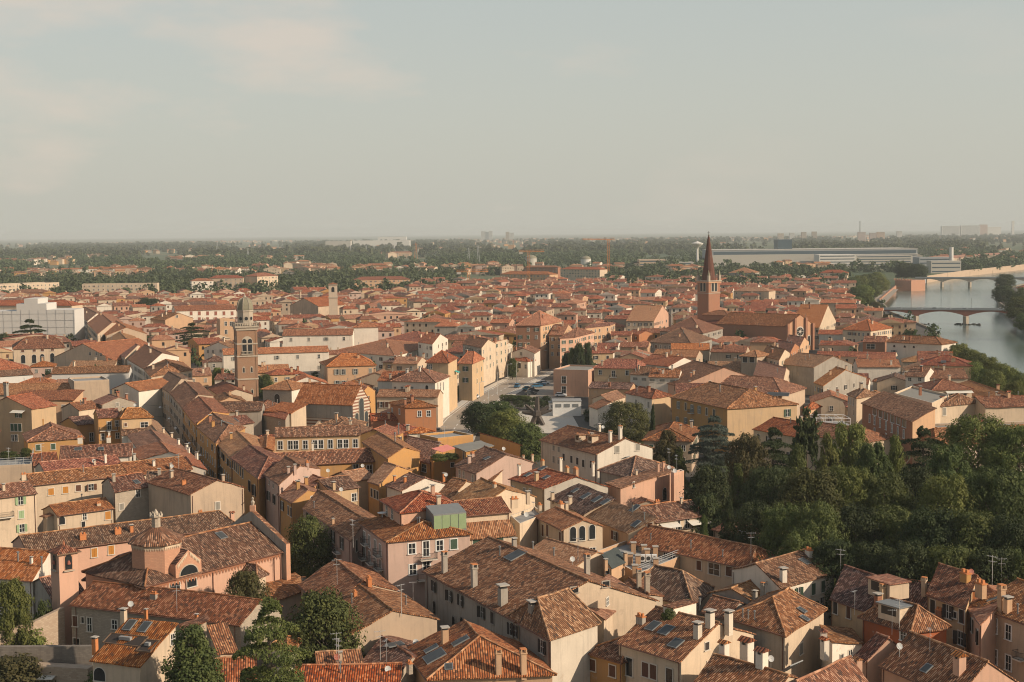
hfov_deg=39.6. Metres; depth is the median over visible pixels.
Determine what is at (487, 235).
apartment tower
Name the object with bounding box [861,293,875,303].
tree
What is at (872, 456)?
tree
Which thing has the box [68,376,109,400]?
house
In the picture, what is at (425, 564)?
window
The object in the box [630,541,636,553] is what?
chimney stack
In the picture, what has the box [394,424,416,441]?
house
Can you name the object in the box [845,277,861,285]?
tree
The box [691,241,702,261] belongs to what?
water tower
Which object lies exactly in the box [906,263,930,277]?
tree
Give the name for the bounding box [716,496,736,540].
tree
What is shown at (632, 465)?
house
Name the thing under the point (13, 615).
tree
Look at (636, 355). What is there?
house
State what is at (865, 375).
house
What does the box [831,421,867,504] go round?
tree
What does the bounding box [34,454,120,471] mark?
house
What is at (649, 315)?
house
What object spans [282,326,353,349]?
house
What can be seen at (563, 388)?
window
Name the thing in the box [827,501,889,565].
tree
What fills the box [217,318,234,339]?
house
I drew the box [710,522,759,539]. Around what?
house
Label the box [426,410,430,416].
window
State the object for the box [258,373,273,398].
tree
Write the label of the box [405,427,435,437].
house
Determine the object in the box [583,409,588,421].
tree
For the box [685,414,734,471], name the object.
cedar tree
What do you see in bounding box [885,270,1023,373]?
river
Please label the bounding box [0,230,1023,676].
ground
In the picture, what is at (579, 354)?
tree
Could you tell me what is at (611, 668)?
window
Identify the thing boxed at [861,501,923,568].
tree
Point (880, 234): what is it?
apartment block
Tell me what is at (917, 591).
house
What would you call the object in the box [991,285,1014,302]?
tree
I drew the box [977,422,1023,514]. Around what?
tree
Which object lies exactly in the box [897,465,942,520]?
tree
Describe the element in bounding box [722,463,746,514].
tree
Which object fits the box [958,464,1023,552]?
tree
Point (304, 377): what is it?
house
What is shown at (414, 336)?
house
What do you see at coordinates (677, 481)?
house
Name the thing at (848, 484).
tree
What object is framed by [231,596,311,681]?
cedar tree
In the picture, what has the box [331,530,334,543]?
window
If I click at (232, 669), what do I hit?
house
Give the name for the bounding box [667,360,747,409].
house
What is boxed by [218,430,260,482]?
house
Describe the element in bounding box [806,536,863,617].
tree
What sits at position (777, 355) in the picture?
house
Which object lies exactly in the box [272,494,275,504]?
window
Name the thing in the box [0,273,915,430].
rooftops
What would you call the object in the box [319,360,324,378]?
house
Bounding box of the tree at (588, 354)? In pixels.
[583,341,593,364]
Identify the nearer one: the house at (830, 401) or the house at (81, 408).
the house at (81, 408)
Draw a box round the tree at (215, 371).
[212,367,220,384]
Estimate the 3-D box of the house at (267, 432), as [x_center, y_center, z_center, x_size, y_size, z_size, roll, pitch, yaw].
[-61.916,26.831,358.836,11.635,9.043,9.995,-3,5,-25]
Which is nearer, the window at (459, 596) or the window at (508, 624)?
the window at (508, 624)
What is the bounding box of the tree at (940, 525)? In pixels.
[893,504,964,575]
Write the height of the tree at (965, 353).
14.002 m
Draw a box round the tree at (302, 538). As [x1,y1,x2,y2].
[284,513,333,578]
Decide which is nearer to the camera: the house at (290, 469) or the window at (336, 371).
the house at (290, 469)
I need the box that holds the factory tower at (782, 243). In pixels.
[774,239,791,248]
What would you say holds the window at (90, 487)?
in the house at (59, 486)
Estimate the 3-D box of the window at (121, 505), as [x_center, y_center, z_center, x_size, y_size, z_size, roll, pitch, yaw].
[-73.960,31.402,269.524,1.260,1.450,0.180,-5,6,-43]
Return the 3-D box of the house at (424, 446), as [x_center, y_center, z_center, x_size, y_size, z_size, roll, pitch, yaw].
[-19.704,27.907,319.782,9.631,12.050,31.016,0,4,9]
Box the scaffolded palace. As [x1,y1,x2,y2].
[0,297,84,340]
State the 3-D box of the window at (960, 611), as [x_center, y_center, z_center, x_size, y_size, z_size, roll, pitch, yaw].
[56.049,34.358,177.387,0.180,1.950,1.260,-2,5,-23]
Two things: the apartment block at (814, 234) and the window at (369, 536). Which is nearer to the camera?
the window at (369, 536)
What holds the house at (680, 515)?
on the ground at (890, 278)
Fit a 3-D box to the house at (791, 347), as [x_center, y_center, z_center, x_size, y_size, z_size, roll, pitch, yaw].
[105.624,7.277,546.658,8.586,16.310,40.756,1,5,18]
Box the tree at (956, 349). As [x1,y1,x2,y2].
[949,342,971,356]
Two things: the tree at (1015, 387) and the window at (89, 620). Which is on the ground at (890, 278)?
the tree at (1015, 387)
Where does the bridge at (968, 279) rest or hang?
in the river
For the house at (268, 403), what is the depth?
420.25 m
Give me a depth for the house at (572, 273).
1673.34 m
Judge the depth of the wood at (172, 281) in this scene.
1553.40 m
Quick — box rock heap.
[954,323,980,324]
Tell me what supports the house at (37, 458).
on the ground at (890, 278)
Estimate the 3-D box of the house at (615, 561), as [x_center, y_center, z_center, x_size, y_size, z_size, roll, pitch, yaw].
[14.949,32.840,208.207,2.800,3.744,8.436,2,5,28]
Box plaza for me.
[516,411,578,432]
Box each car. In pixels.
[524,390,536,394]
[531,383,542,387]
[554,392,566,396]
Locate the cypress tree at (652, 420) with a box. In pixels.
[649,403,654,430]
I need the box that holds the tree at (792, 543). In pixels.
[777,529,820,555]
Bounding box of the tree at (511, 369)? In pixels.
[505,358,518,378]
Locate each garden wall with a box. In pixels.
[0,607,65,644]
[0,645,93,664]
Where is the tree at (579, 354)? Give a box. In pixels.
[573,342,585,364]
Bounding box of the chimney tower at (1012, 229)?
[1011,221,1013,234]
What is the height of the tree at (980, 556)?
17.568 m
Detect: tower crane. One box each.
[457,270,487,279]
[519,250,543,278]
[583,238,615,271]
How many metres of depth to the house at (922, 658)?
158.63 m
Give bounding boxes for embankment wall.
[879,285,895,299]
[879,299,941,337]
[926,264,1023,282]
[997,284,1023,323]
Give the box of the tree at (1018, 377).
[1004,371,1023,390]
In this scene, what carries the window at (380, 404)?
in the house at (430, 396)
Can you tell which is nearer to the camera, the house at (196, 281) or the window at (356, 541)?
the window at (356, 541)
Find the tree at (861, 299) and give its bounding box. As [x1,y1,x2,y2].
[853,296,866,304]
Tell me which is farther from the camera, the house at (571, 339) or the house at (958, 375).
the house at (571, 339)
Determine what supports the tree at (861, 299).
on the ground at (890, 278)
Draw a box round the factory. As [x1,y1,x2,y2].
[702,247,917,262]
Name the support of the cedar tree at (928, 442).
on the park ground at (732, 474)
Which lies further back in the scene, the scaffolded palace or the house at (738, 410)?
the scaffolded palace
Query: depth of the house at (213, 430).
335.61 m
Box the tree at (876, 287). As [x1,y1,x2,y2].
[866,281,883,296]
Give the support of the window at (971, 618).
in the house at (981, 633)
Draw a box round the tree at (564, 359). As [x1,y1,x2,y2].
[561,352,568,366]
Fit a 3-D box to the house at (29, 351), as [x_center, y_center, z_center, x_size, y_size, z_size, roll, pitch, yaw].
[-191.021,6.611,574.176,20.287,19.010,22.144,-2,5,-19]
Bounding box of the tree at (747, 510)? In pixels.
[728,498,782,549]
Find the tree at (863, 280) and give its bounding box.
[854,275,868,287]
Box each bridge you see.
[881,298,1008,324]
[915,271,1023,286]
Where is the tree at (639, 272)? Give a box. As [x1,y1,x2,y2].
[624,269,647,277]
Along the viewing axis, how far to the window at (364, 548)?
221.00 m
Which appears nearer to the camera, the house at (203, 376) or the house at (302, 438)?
the house at (302, 438)
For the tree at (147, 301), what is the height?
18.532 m
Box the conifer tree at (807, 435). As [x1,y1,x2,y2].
[790,405,822,467]
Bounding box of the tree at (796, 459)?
[783,442,812,504]
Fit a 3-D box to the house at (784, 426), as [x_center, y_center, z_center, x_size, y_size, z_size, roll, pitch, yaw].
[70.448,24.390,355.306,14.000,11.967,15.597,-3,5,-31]
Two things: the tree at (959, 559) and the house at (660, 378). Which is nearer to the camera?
the tree at (959, 559)
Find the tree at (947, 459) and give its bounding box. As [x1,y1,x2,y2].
[925,442,974,502]
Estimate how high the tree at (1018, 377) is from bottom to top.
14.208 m
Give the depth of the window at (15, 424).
375.01 m
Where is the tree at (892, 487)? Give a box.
[853,470,916,548]
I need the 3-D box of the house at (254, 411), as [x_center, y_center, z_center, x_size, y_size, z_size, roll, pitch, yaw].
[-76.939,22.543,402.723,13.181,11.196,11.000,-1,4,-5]
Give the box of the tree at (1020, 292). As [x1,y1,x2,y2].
[1010,286,1023,297]
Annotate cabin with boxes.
[548,401,552,414]
[552,398,581,415]
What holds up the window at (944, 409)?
in the house at (955, 405)
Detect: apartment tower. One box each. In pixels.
[481,231,485,240]
[485,232,488,240]
[489,231,492,240]
[509,233,513,239]
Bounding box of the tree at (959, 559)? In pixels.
[914,543,991,581]
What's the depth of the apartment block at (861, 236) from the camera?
6723.09 m
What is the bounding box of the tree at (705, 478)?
[679,463,730,520]
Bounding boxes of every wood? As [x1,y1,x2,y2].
[0,233,1023,258]
[0,245,1023,275]
[0,261,853,293]
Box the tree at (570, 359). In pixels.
[568,348,574,364]
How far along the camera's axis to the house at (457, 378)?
520.22 m
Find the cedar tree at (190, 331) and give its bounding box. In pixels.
[173,322,209,344]
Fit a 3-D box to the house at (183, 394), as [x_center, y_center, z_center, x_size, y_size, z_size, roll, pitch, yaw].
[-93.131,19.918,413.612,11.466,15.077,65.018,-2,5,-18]
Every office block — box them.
[913,257,948,267]
[927,260,960,272]
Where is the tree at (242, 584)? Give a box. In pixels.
[224,567,272,598]
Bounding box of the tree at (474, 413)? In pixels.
[457,401,495,433]
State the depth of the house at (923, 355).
534.17 m
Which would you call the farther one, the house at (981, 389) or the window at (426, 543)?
the house at (981, 389)
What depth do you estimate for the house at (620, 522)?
234.71 m
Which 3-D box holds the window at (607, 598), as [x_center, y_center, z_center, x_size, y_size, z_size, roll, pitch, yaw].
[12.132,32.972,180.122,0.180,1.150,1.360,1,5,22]
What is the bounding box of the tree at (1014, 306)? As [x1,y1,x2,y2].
[999,296,1023,318]
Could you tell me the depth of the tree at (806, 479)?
235.11 m
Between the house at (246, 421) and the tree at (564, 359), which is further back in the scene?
the tree at (564, 359)
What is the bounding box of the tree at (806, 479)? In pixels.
[773,467,846,540]
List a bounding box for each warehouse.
[325,241,351,246]
[353,240,410,248]
[378,237,406,239]
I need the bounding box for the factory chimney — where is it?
[949,247,952,260]
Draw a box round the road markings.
[443,369,552,431]
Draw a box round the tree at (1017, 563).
[995,546,1023,582]
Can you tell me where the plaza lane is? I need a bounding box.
[573,396,602,430]
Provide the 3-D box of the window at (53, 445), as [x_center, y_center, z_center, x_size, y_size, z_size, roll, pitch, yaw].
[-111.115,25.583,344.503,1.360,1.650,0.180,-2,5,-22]
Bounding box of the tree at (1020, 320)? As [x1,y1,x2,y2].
[1013,312,1023,330]
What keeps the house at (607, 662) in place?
on the ground at (890, 278)
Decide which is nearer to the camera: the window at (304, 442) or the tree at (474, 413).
the window at (304, 442)
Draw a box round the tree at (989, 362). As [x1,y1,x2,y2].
[980,356,1001,381]
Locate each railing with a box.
[0,448,33,464]
[639,550,676,568]
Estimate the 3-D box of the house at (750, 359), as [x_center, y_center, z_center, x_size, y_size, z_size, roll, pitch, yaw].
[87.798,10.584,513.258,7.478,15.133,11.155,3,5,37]
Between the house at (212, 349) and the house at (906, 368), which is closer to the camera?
the house at (906, 368)
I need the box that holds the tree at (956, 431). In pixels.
[926,412,1023,512]
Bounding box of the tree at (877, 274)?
[871,272,885,278]
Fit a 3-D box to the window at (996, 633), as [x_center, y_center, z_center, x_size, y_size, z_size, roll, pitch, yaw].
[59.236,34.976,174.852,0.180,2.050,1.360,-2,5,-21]
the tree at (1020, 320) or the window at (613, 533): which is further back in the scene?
the tree at (1020, 320)
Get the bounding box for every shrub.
[0,450,21,459]
[0,652,55,681]
[19,448,31,457]
[25,628,56,644]
[32,599,52,619]
[84,670,92,681]
[431,453,448,461]
[443,452,459,460]
[660,608,675,620]
[700,515,708,535]
[708,503,721,517]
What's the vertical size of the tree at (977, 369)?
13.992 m
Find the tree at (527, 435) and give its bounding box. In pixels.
[505,422,547,464]
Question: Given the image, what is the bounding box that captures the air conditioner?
[641,554,656,562]
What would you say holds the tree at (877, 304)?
on the ground at (890, 278)
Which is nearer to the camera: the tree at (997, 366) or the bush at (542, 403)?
the bush at (542, 403)
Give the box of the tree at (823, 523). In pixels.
[784,498,855,583]
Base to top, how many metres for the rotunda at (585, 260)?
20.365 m
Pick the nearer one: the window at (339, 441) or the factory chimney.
the window at (339, 441)
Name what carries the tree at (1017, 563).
on the ground at (890, 278)
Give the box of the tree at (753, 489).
[738,463,798,520]
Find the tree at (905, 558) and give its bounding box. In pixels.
[873,538,934,582]
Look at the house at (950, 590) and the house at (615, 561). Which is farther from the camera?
the house at (615, 561)
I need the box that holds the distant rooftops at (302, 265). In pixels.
[0,235,1023,277]
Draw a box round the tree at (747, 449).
[722,432,772,508]
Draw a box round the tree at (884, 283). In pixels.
[875,277,891,291]
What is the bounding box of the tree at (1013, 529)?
[980,510,1023,577]
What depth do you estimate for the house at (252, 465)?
284.99 m
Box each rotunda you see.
[525,255,536,264]
[581,256,590,266]
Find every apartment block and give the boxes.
[777,233,783,238]
[789,233,794,238]
[801,232,805,237]
[811,232,816,237]
[857,232,865,240]
[869,233,876,239]
[876,232,884,238]
[896,231,901,237]
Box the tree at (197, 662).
[159,622,226,681]
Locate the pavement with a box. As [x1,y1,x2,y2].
[443,370,552,441]
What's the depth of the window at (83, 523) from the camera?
264.37 m
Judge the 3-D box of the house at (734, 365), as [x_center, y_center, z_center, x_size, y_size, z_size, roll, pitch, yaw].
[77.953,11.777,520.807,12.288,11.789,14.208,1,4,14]
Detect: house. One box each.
[0,282,58,291]
[0,300,83,309]
[0,357,30,369]
[0,368,33,382]
[0,382,57,455]
[0,382,70,398]
[0,447,32,483]
[0,480,37,546]
[0,547,50,617]
[11,289,47,294]
[11,509,234,589]
[12,334,65,366]
[19,377,56,382]
[19,389,84,424]
[20,464,126,531]
[22,419,84,459]
[29,443,57,472]
[30,356,56,376]
[33,575,83,614]
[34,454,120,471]
[39,513,53,531]
[41,494,114,529]
[43,373,51,378]
[51,365,132,393]
[53,338,154,366]
[55,377,69,382]
[59,435,135,461]
[60,415,94,444]
[61,398,100,420]
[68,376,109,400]
[68,580,282,671]
[69,357,119,365]
[78,266,136,272]
[82,283,158,292]
[84,307,99,338]
[86,312,122,341]
[89,607,177,681]
[93,391,136,410]
[93,408,119,443]
[101,472,148,522]
[104,320,146,341]
[106,330,135,340]
[108,428,144,442]
[111,378,168,426]
[118,404,153,442]
[118,453,192,478]
[120,338,140,364]
[127,342,178,381]
[127,429,188,453]
[133,441,197,467]
[143,359,192,379]
[145,419,173,437]
[146,467,245,520]
[146,468,169,480]
[150,310,193,329]
[161,371,192,431]
[169,378,213,445]
[172,304,235,319]
[178,614,209,642]
[182,396,229,455]
[184,456,207,475]
[190,278,213,291]
[191,367,211,389]
[194,412,245,479]
[203,337,233,359]
[207,355,221,373]
[207,377,253,400]
[207,622,237,657]
[209,275,243,290]
[213,390,245,401]
[214,368,234,383]
[215,656,257,681]
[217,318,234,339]
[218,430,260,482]
[219,401,264,435]
[222,345,329,377]
[230,444,286,519]
[231,411,254,434]
[243,562,269,594]
[245,272,278,288]
[258,361,288,394]
[258,430,274,451]
[259,434,274,451]
[261,379,302,402]
[263,399,277,408]
[263,408,289,434]
[263,455,320,533]
[265,366,305,383]
[265,401,307,426]
[265,572,305,625]
[271,630,302,678]
[274,425,360,451]
[274,442,374,476]
[276,476,316,545]
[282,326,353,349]
[288,373,328,383]
[292,378,321,383]
[295,638,401,681]
[297,558,400,642]
[302,489,376,566]
[308,474,324,491]
[313,469,360,505]
[314,633,363,663]
[317,412,367,425]
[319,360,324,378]
[323,353,376,383]
[324,582,439,666]
[329,464,372,510]
[332,418,371,432]
[339,339,417,370]
[341,378,369,385]
[342,382,375,412]
[349,484,472,607]
[351,368,386,402]
[351,379,373,387]
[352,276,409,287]
[352,320,378,345]
[360,421,404,447]
[361,423,420,474]
[363,630,418,681]
[367,461,412,516]
[369,411,397,428]
[376,385,443,426]
[377,368,410,390]
[381,251,411,255]
[381,352,401,370]
[384,472,447,496]
[385,331,424,341]
[388,394,437,432]
[390,366,450,417]
[392,353,426,370]
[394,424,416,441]
[401,436,443,478]
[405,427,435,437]
[407,619,557,681]
[418,331,447,358]
[420,426,472,453]
[421,535,659,681]
[425,347,459,411]
[430,441,454,482]
[438,477,471,498]
[450,477,536,521]
[452,440,493,476]
[454,445,536,485]
[454,496,518,522]
[457,349,484,400]
[457,369,458,387]
[463,334,494,385]
[466,519,516,544]
[478,432,521,456]
[488,454,533,483]
[493,337,507,378]
[500,271,557,281]
[508,457,609,511]
[511,502,541,547]
[512,343,540,376]
[514,310,562,370]
[515,357,535,376]
[524,265,560,276]
[532,537,603,576]
[534,500,604,549]
[538,423,652,482]
[547,483,615,516]
[549,321,572,368]
[553,365,595,396]
[559,327,594,366]
[560,267,606,280]
[584,321,615,346]
[586,501,657,548]
[587,635,627,681]
[588,379,637,408]
[588,398,620,428]
[588,574,633,643]
[591,345,614,364]
[592,358,645,381]
[592,390,625,403]
[597,448,674,484]
[598,541,679,582]
[602,547,627,578]
[604,461,671,507]
[615,599,755,681]
[618,348,647,359]
[624,386,671,432]
[624,568,663,606]
[626,302,670,330]
[627,524,775,592]
[629,365,656,386]
[630,496,653,504]
[631,327,652,341]
[636,497,710,533]
[640,352,692,368]
[641,420,699,471]
[642,564,714,615]
[648,327,712,360]
[648,365,681,392]
[653,349,702,361]
[659,317,723,338]
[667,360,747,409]
[669,381,798,452]
[671,343,709,362]
[671,455,683,500]
[674,381,703,393]
[694,635,799,681]
[700,594,745,623]
[707,579,767,604]
[708,357,740,372]
[710,342,749,360]
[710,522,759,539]
[721,375,806,417]
[723,587,827,676]
[729,267,758,276]
[730,546,844,625]
[733,287,775,299]
[739,349,768,375]
[752,416,802,467]
[753,360,789,380]
[763,344,789,365]
[775,339,798,356]
[781,636,867,681]
[783,352,852,394]
[786,334,808,352]
[797,304,835,347]
[802,402,822,421]
[805,421,891,469]
[809,389,847,421]
[813,365,866,395]
[819,624,864,667]
[820,270,848,278]
[829,564,911,638]
[841,318,892,341]
[843,401,847,422]
[847,382,877,424]
[852,632,902,681]
[853,357,900,390]
[854,371,868,377]
[857,352,895,358]
[857,597,952,645]
[861,386,936,470]
[863,334,887,351]
[866,378,870,389]
[871,371,906,389]
[876,372,905,393]
[878,627,1018,681]
[885,334,956,371]
[894,386,948,423]
[900,355,916,373]
[902,359,922,375]
[902,576,930,609]
[905,365,933,387]
[913,375,973,397]
[917,349,951,361]
[920,351,971,379]
[920,420,1023,472]
[925,562,988,651]
[930,365,967,382]
[935,421,1023,427]
[936,253,1004,260]
[939,393,975,422]
[959,380,1011,397]
[967,555,1007,664]
[971,577,1023,681]
[973,391,1023,421]
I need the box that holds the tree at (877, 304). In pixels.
[870,301,881,307]
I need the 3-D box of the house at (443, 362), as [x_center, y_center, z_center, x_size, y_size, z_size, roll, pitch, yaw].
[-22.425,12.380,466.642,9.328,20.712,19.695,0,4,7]
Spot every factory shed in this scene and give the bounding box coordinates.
[626,262,693,264]
[637,259,664,265]
[712,254,813,266]
[814,254,855,265]
[856,255,911,265]
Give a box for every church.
[81,497,290,593]
[289,291,346,315]
[294,382,370,425]
[701,310,814,349]
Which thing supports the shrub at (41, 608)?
on the ground at (890, 278)
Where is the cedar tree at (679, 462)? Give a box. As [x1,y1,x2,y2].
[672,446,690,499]
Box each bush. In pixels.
[503,394,509,401]
[513,399,523,407]
[523,396,531,402]
[524,401,534,409]
[539,399,545,407]
[541,395,551,402]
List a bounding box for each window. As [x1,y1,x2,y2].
[10,423,13,431]
[14,423,17,431]
[15,413,21,417]
[15,496,25,505]
[17,523,27,532]
[18,423,21,431]
[18,510,24,518]
[21,355,25,363]
[32,354,36,362]
[35,444,40,450]
[47,487,54,495]
[50,353,54,361]
[50,443,55,449]
[58,516,65,525]
[62,486,68,493]
[71,615,78,627]
[72,637,79,644]
[75,484,81,491]
[80,616,84,623]
[81,521,85,526]
[82,513,87,520]
[86,616,92,632]
[87,483,96,490]
[89,432,93,441]
[90,547,97,557]
[93,667,105,681]
[100,433,104,439]
[104,510,111,519]
[107,421,111,429]
[107,544,114,555]
[110,619,117,629]
[115,432,119,438]
[119,503,124,510]
[135,489,140,497]
[140,421,148,427]
[169,581,180,588]
[170,632,175,646]
[179,564,198,576]
[186,577,197,588]
[215,501,220,509]
[248,480,250,491]
[251,484,255,496]
[266,490,269,500]
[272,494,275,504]
[274,394,279,402]
[277,441,283,449]
[280,500,283,510]
[287,440,292,449]
[293,440,298,449]
[302,440,307,448]
[312,440,317,448]
[318,440,323,448]
[327,439,333,448]
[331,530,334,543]
[334,369,339,374]
[337,439,342,447]
[339,536,343,550]
[340,369,345,374]
[343,439,348,447]
[351,492,357,501]
[352,439,358,447]
[352,464,358,468]
[355,397,368,425]
[355,539,357,552]
[363,547,365,557]
[366,464,372,473]
[367,534,370,548]
[368,549,370,561]
[374,538,376,552]
[376,490,378,500]
[377,401,383,407]
[379,543,381,555]
[379,559,381,572]
[407,542,416,554]
[408,563,417,575]
[417,411,421,416]
[421,463,426,472]
[422,540,429,556]
[422,561,430,569]
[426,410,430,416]
[431,579,435,593]
[433,600,435,614]
[435,539,443,551]
[445,589,451,602]
[449,538,458,549]
[457,593,462,607]
[462,377,467,382]
[472,539,481,543]
[477,605,484,619]
[489,610,494,625]
[507,622,513,637]
[511,623,517,638]
[538,638,544,655]
[541,523,543,537]
[545,524,548,537]
[561,376,565,382]
[561,386,566,393]
[569,526,576,541]
[570,586,579,593]
[578,525,585,541]
[588,524,595,539]
[589,658,596,672]
[601,580,610,588]
[605,596,609,606]
[607,663,616,678]
[611,530,617,541]
[614,445,619,453]
[625,656,633,677]
[635,443,640,450]
[640,660,648,678]
[648,663,657,681]
[662,487,666,500]
[665,666,672,681]
[675,520,681,529]
[676,401,679,408]
[684,519,689,528]
[695,559,701,571]
[697,406,700,413]
[704,640,710,651]
[707,561,720,576]
[724,565,732,577]
[742,357,747,362]
[749,357,753,362]
[784,409,790,416]
[795,586,803,594]
[797,326,803,335]
[799,641,803,656]
[811,582,816,596]
[820,579,825,593]
[820,596,824,605]
[832,602,837,615]
[845,606,851,619]
[848,648,853,659]
[866,344,874,348]
[883,412,887,420]
[890,414,893,423]
[896,417,899,425]
[898,631,906,640]
[901,419,905,427]
[929,598,935,614]
[942,407,946,415]
[942,603,952,620]
[952,610,957,619]
[953,629,965,647]
[957,608,964,624]
[970,617,973,633]
[975,628,978,645]
[995,618,997,634]
[995,649,997,665]
[1003,623,1011,641]
[1003,653,1011,672]
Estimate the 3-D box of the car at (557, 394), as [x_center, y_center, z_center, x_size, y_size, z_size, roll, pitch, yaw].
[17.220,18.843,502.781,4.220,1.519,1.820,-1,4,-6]
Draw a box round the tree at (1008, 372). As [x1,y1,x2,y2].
[1000,367,1021,382]
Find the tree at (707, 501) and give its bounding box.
[688,491,723,536]
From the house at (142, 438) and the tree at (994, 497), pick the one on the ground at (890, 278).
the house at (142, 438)
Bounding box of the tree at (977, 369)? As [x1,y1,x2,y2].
[966,361,987,382]
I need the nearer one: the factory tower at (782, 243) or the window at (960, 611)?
the window at (960, 611)
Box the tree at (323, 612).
[275,585,367,663]
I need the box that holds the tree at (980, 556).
[962,545,1023,584]
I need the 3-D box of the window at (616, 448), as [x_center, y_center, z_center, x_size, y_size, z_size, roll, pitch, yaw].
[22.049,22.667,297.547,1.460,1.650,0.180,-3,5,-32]
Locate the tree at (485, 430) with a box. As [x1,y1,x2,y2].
[477,422,506,435]
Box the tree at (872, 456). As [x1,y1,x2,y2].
[851,440,892,503]
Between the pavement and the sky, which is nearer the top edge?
the sky
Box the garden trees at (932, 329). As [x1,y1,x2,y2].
[41,286,1008,384]
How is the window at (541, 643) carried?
in the house at (538, 603)
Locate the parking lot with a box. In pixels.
[524,383,573,406]
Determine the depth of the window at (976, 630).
172.58 m
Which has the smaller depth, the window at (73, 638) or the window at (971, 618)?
the window at (971, 618)
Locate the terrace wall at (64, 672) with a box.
[2,662,92,681]
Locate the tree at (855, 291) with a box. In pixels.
[850,287,866,296]
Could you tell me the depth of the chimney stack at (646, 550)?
218.54 m
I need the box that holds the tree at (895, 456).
[888,432,910,473]
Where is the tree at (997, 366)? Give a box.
[985,362,1010,374]
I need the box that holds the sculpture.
[522,397,551,425]
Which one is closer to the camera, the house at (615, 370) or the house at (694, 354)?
the house at (615, 370)
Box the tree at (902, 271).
[892,263,913,278]
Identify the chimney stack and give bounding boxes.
[627,552,633,564]
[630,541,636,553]
[631,564,637,576]
[635,554,640,566]
[641,544,646,553]
[644,548,650,553]
[652,545,658,556]
[652,557,658,564]
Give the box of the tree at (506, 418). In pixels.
[483,407,529,440]
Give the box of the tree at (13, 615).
[0,576,34,644]
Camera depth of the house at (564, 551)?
210.97 m
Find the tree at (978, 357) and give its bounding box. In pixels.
[967,352,988,370]
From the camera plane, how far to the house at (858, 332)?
652.32 m
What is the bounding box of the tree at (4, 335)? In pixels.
[0,332,9,340]
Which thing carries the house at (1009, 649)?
on the ground at (890, 278)
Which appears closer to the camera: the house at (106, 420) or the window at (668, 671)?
the window at (668, 671)
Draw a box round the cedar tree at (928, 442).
[900,425,944,495]
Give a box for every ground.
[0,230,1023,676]
[687,459,1021,514]
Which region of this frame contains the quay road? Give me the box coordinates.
[875,289,897,303]
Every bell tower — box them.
[231,293,258,400]
[328,282,337,314]
[695,231,721,319]
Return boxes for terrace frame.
[810,414,850,425]
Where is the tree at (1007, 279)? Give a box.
[994,274,1016,287]
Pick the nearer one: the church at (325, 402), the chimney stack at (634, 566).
the chimney stack at (634, 566)
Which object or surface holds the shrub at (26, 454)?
on the house at (10, 472)
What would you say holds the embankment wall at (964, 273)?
on the ground at (890, 278)
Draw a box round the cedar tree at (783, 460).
[743,427,793,507]
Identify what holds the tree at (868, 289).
on the ground at (890, 278)
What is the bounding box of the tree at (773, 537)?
[752,501,807,556]
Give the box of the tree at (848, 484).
[814,462,879,537]
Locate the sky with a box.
[0,0,1023,282]
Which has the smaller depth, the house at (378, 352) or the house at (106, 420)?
the house at (106, 420)
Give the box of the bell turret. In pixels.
[46,539,81,644]
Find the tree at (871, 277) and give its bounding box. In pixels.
[861,274,876,282]
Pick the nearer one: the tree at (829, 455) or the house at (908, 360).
the tree at (829, 455)
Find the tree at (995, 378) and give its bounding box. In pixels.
[980,369,1005,390]
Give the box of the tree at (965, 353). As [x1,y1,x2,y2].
[957,347,979,359]
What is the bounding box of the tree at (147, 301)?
[133,297,159,304]
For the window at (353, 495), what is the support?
in the house at (347, 487)
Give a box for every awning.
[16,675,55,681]
[431,445,454,460]
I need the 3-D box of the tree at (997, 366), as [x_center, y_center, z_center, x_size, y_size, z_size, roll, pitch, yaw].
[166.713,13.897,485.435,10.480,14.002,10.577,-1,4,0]
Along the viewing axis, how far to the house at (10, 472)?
304.22 m
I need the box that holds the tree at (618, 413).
[591,400,650,443]
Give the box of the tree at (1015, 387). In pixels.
[1002,379,1023,394]
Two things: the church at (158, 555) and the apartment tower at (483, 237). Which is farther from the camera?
the apartment tower at (483, 237)
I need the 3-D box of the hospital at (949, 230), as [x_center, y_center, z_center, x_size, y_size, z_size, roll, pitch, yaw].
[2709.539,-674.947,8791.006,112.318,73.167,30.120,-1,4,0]
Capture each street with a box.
[440,368,551,432]
[805,348,818,406]
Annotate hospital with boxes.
[940,226,959,235]
[960,225,979,235]
[980,224,987,234]
[987,227,1000,234]
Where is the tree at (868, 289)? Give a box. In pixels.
[856,284,874,295]
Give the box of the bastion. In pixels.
[894,279,924,290]
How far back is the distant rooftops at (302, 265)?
2106.93 m
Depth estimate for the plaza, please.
436.31 m
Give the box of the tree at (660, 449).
[653,430,686,468]
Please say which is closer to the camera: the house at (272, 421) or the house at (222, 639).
the house at (222, 639)
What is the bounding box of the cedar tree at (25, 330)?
[10,319,46,336]
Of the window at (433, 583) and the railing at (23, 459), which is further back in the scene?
the railing at (23, 459)
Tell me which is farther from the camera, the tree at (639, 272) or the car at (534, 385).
the tree at (639, 272)
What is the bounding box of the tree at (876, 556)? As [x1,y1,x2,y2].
[835,538,901,575]
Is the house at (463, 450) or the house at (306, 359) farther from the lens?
the house at (306, 359)
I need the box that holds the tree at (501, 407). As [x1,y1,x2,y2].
[482,400,525,426]
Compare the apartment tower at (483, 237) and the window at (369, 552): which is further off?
the apartment tower at (483, 237)
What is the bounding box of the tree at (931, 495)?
[911,472,982,545]
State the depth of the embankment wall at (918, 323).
902.35 m
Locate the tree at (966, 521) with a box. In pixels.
[928,508,1011,582]
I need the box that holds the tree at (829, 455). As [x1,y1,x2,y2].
[810,430,843,492]
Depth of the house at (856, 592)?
186.38 m

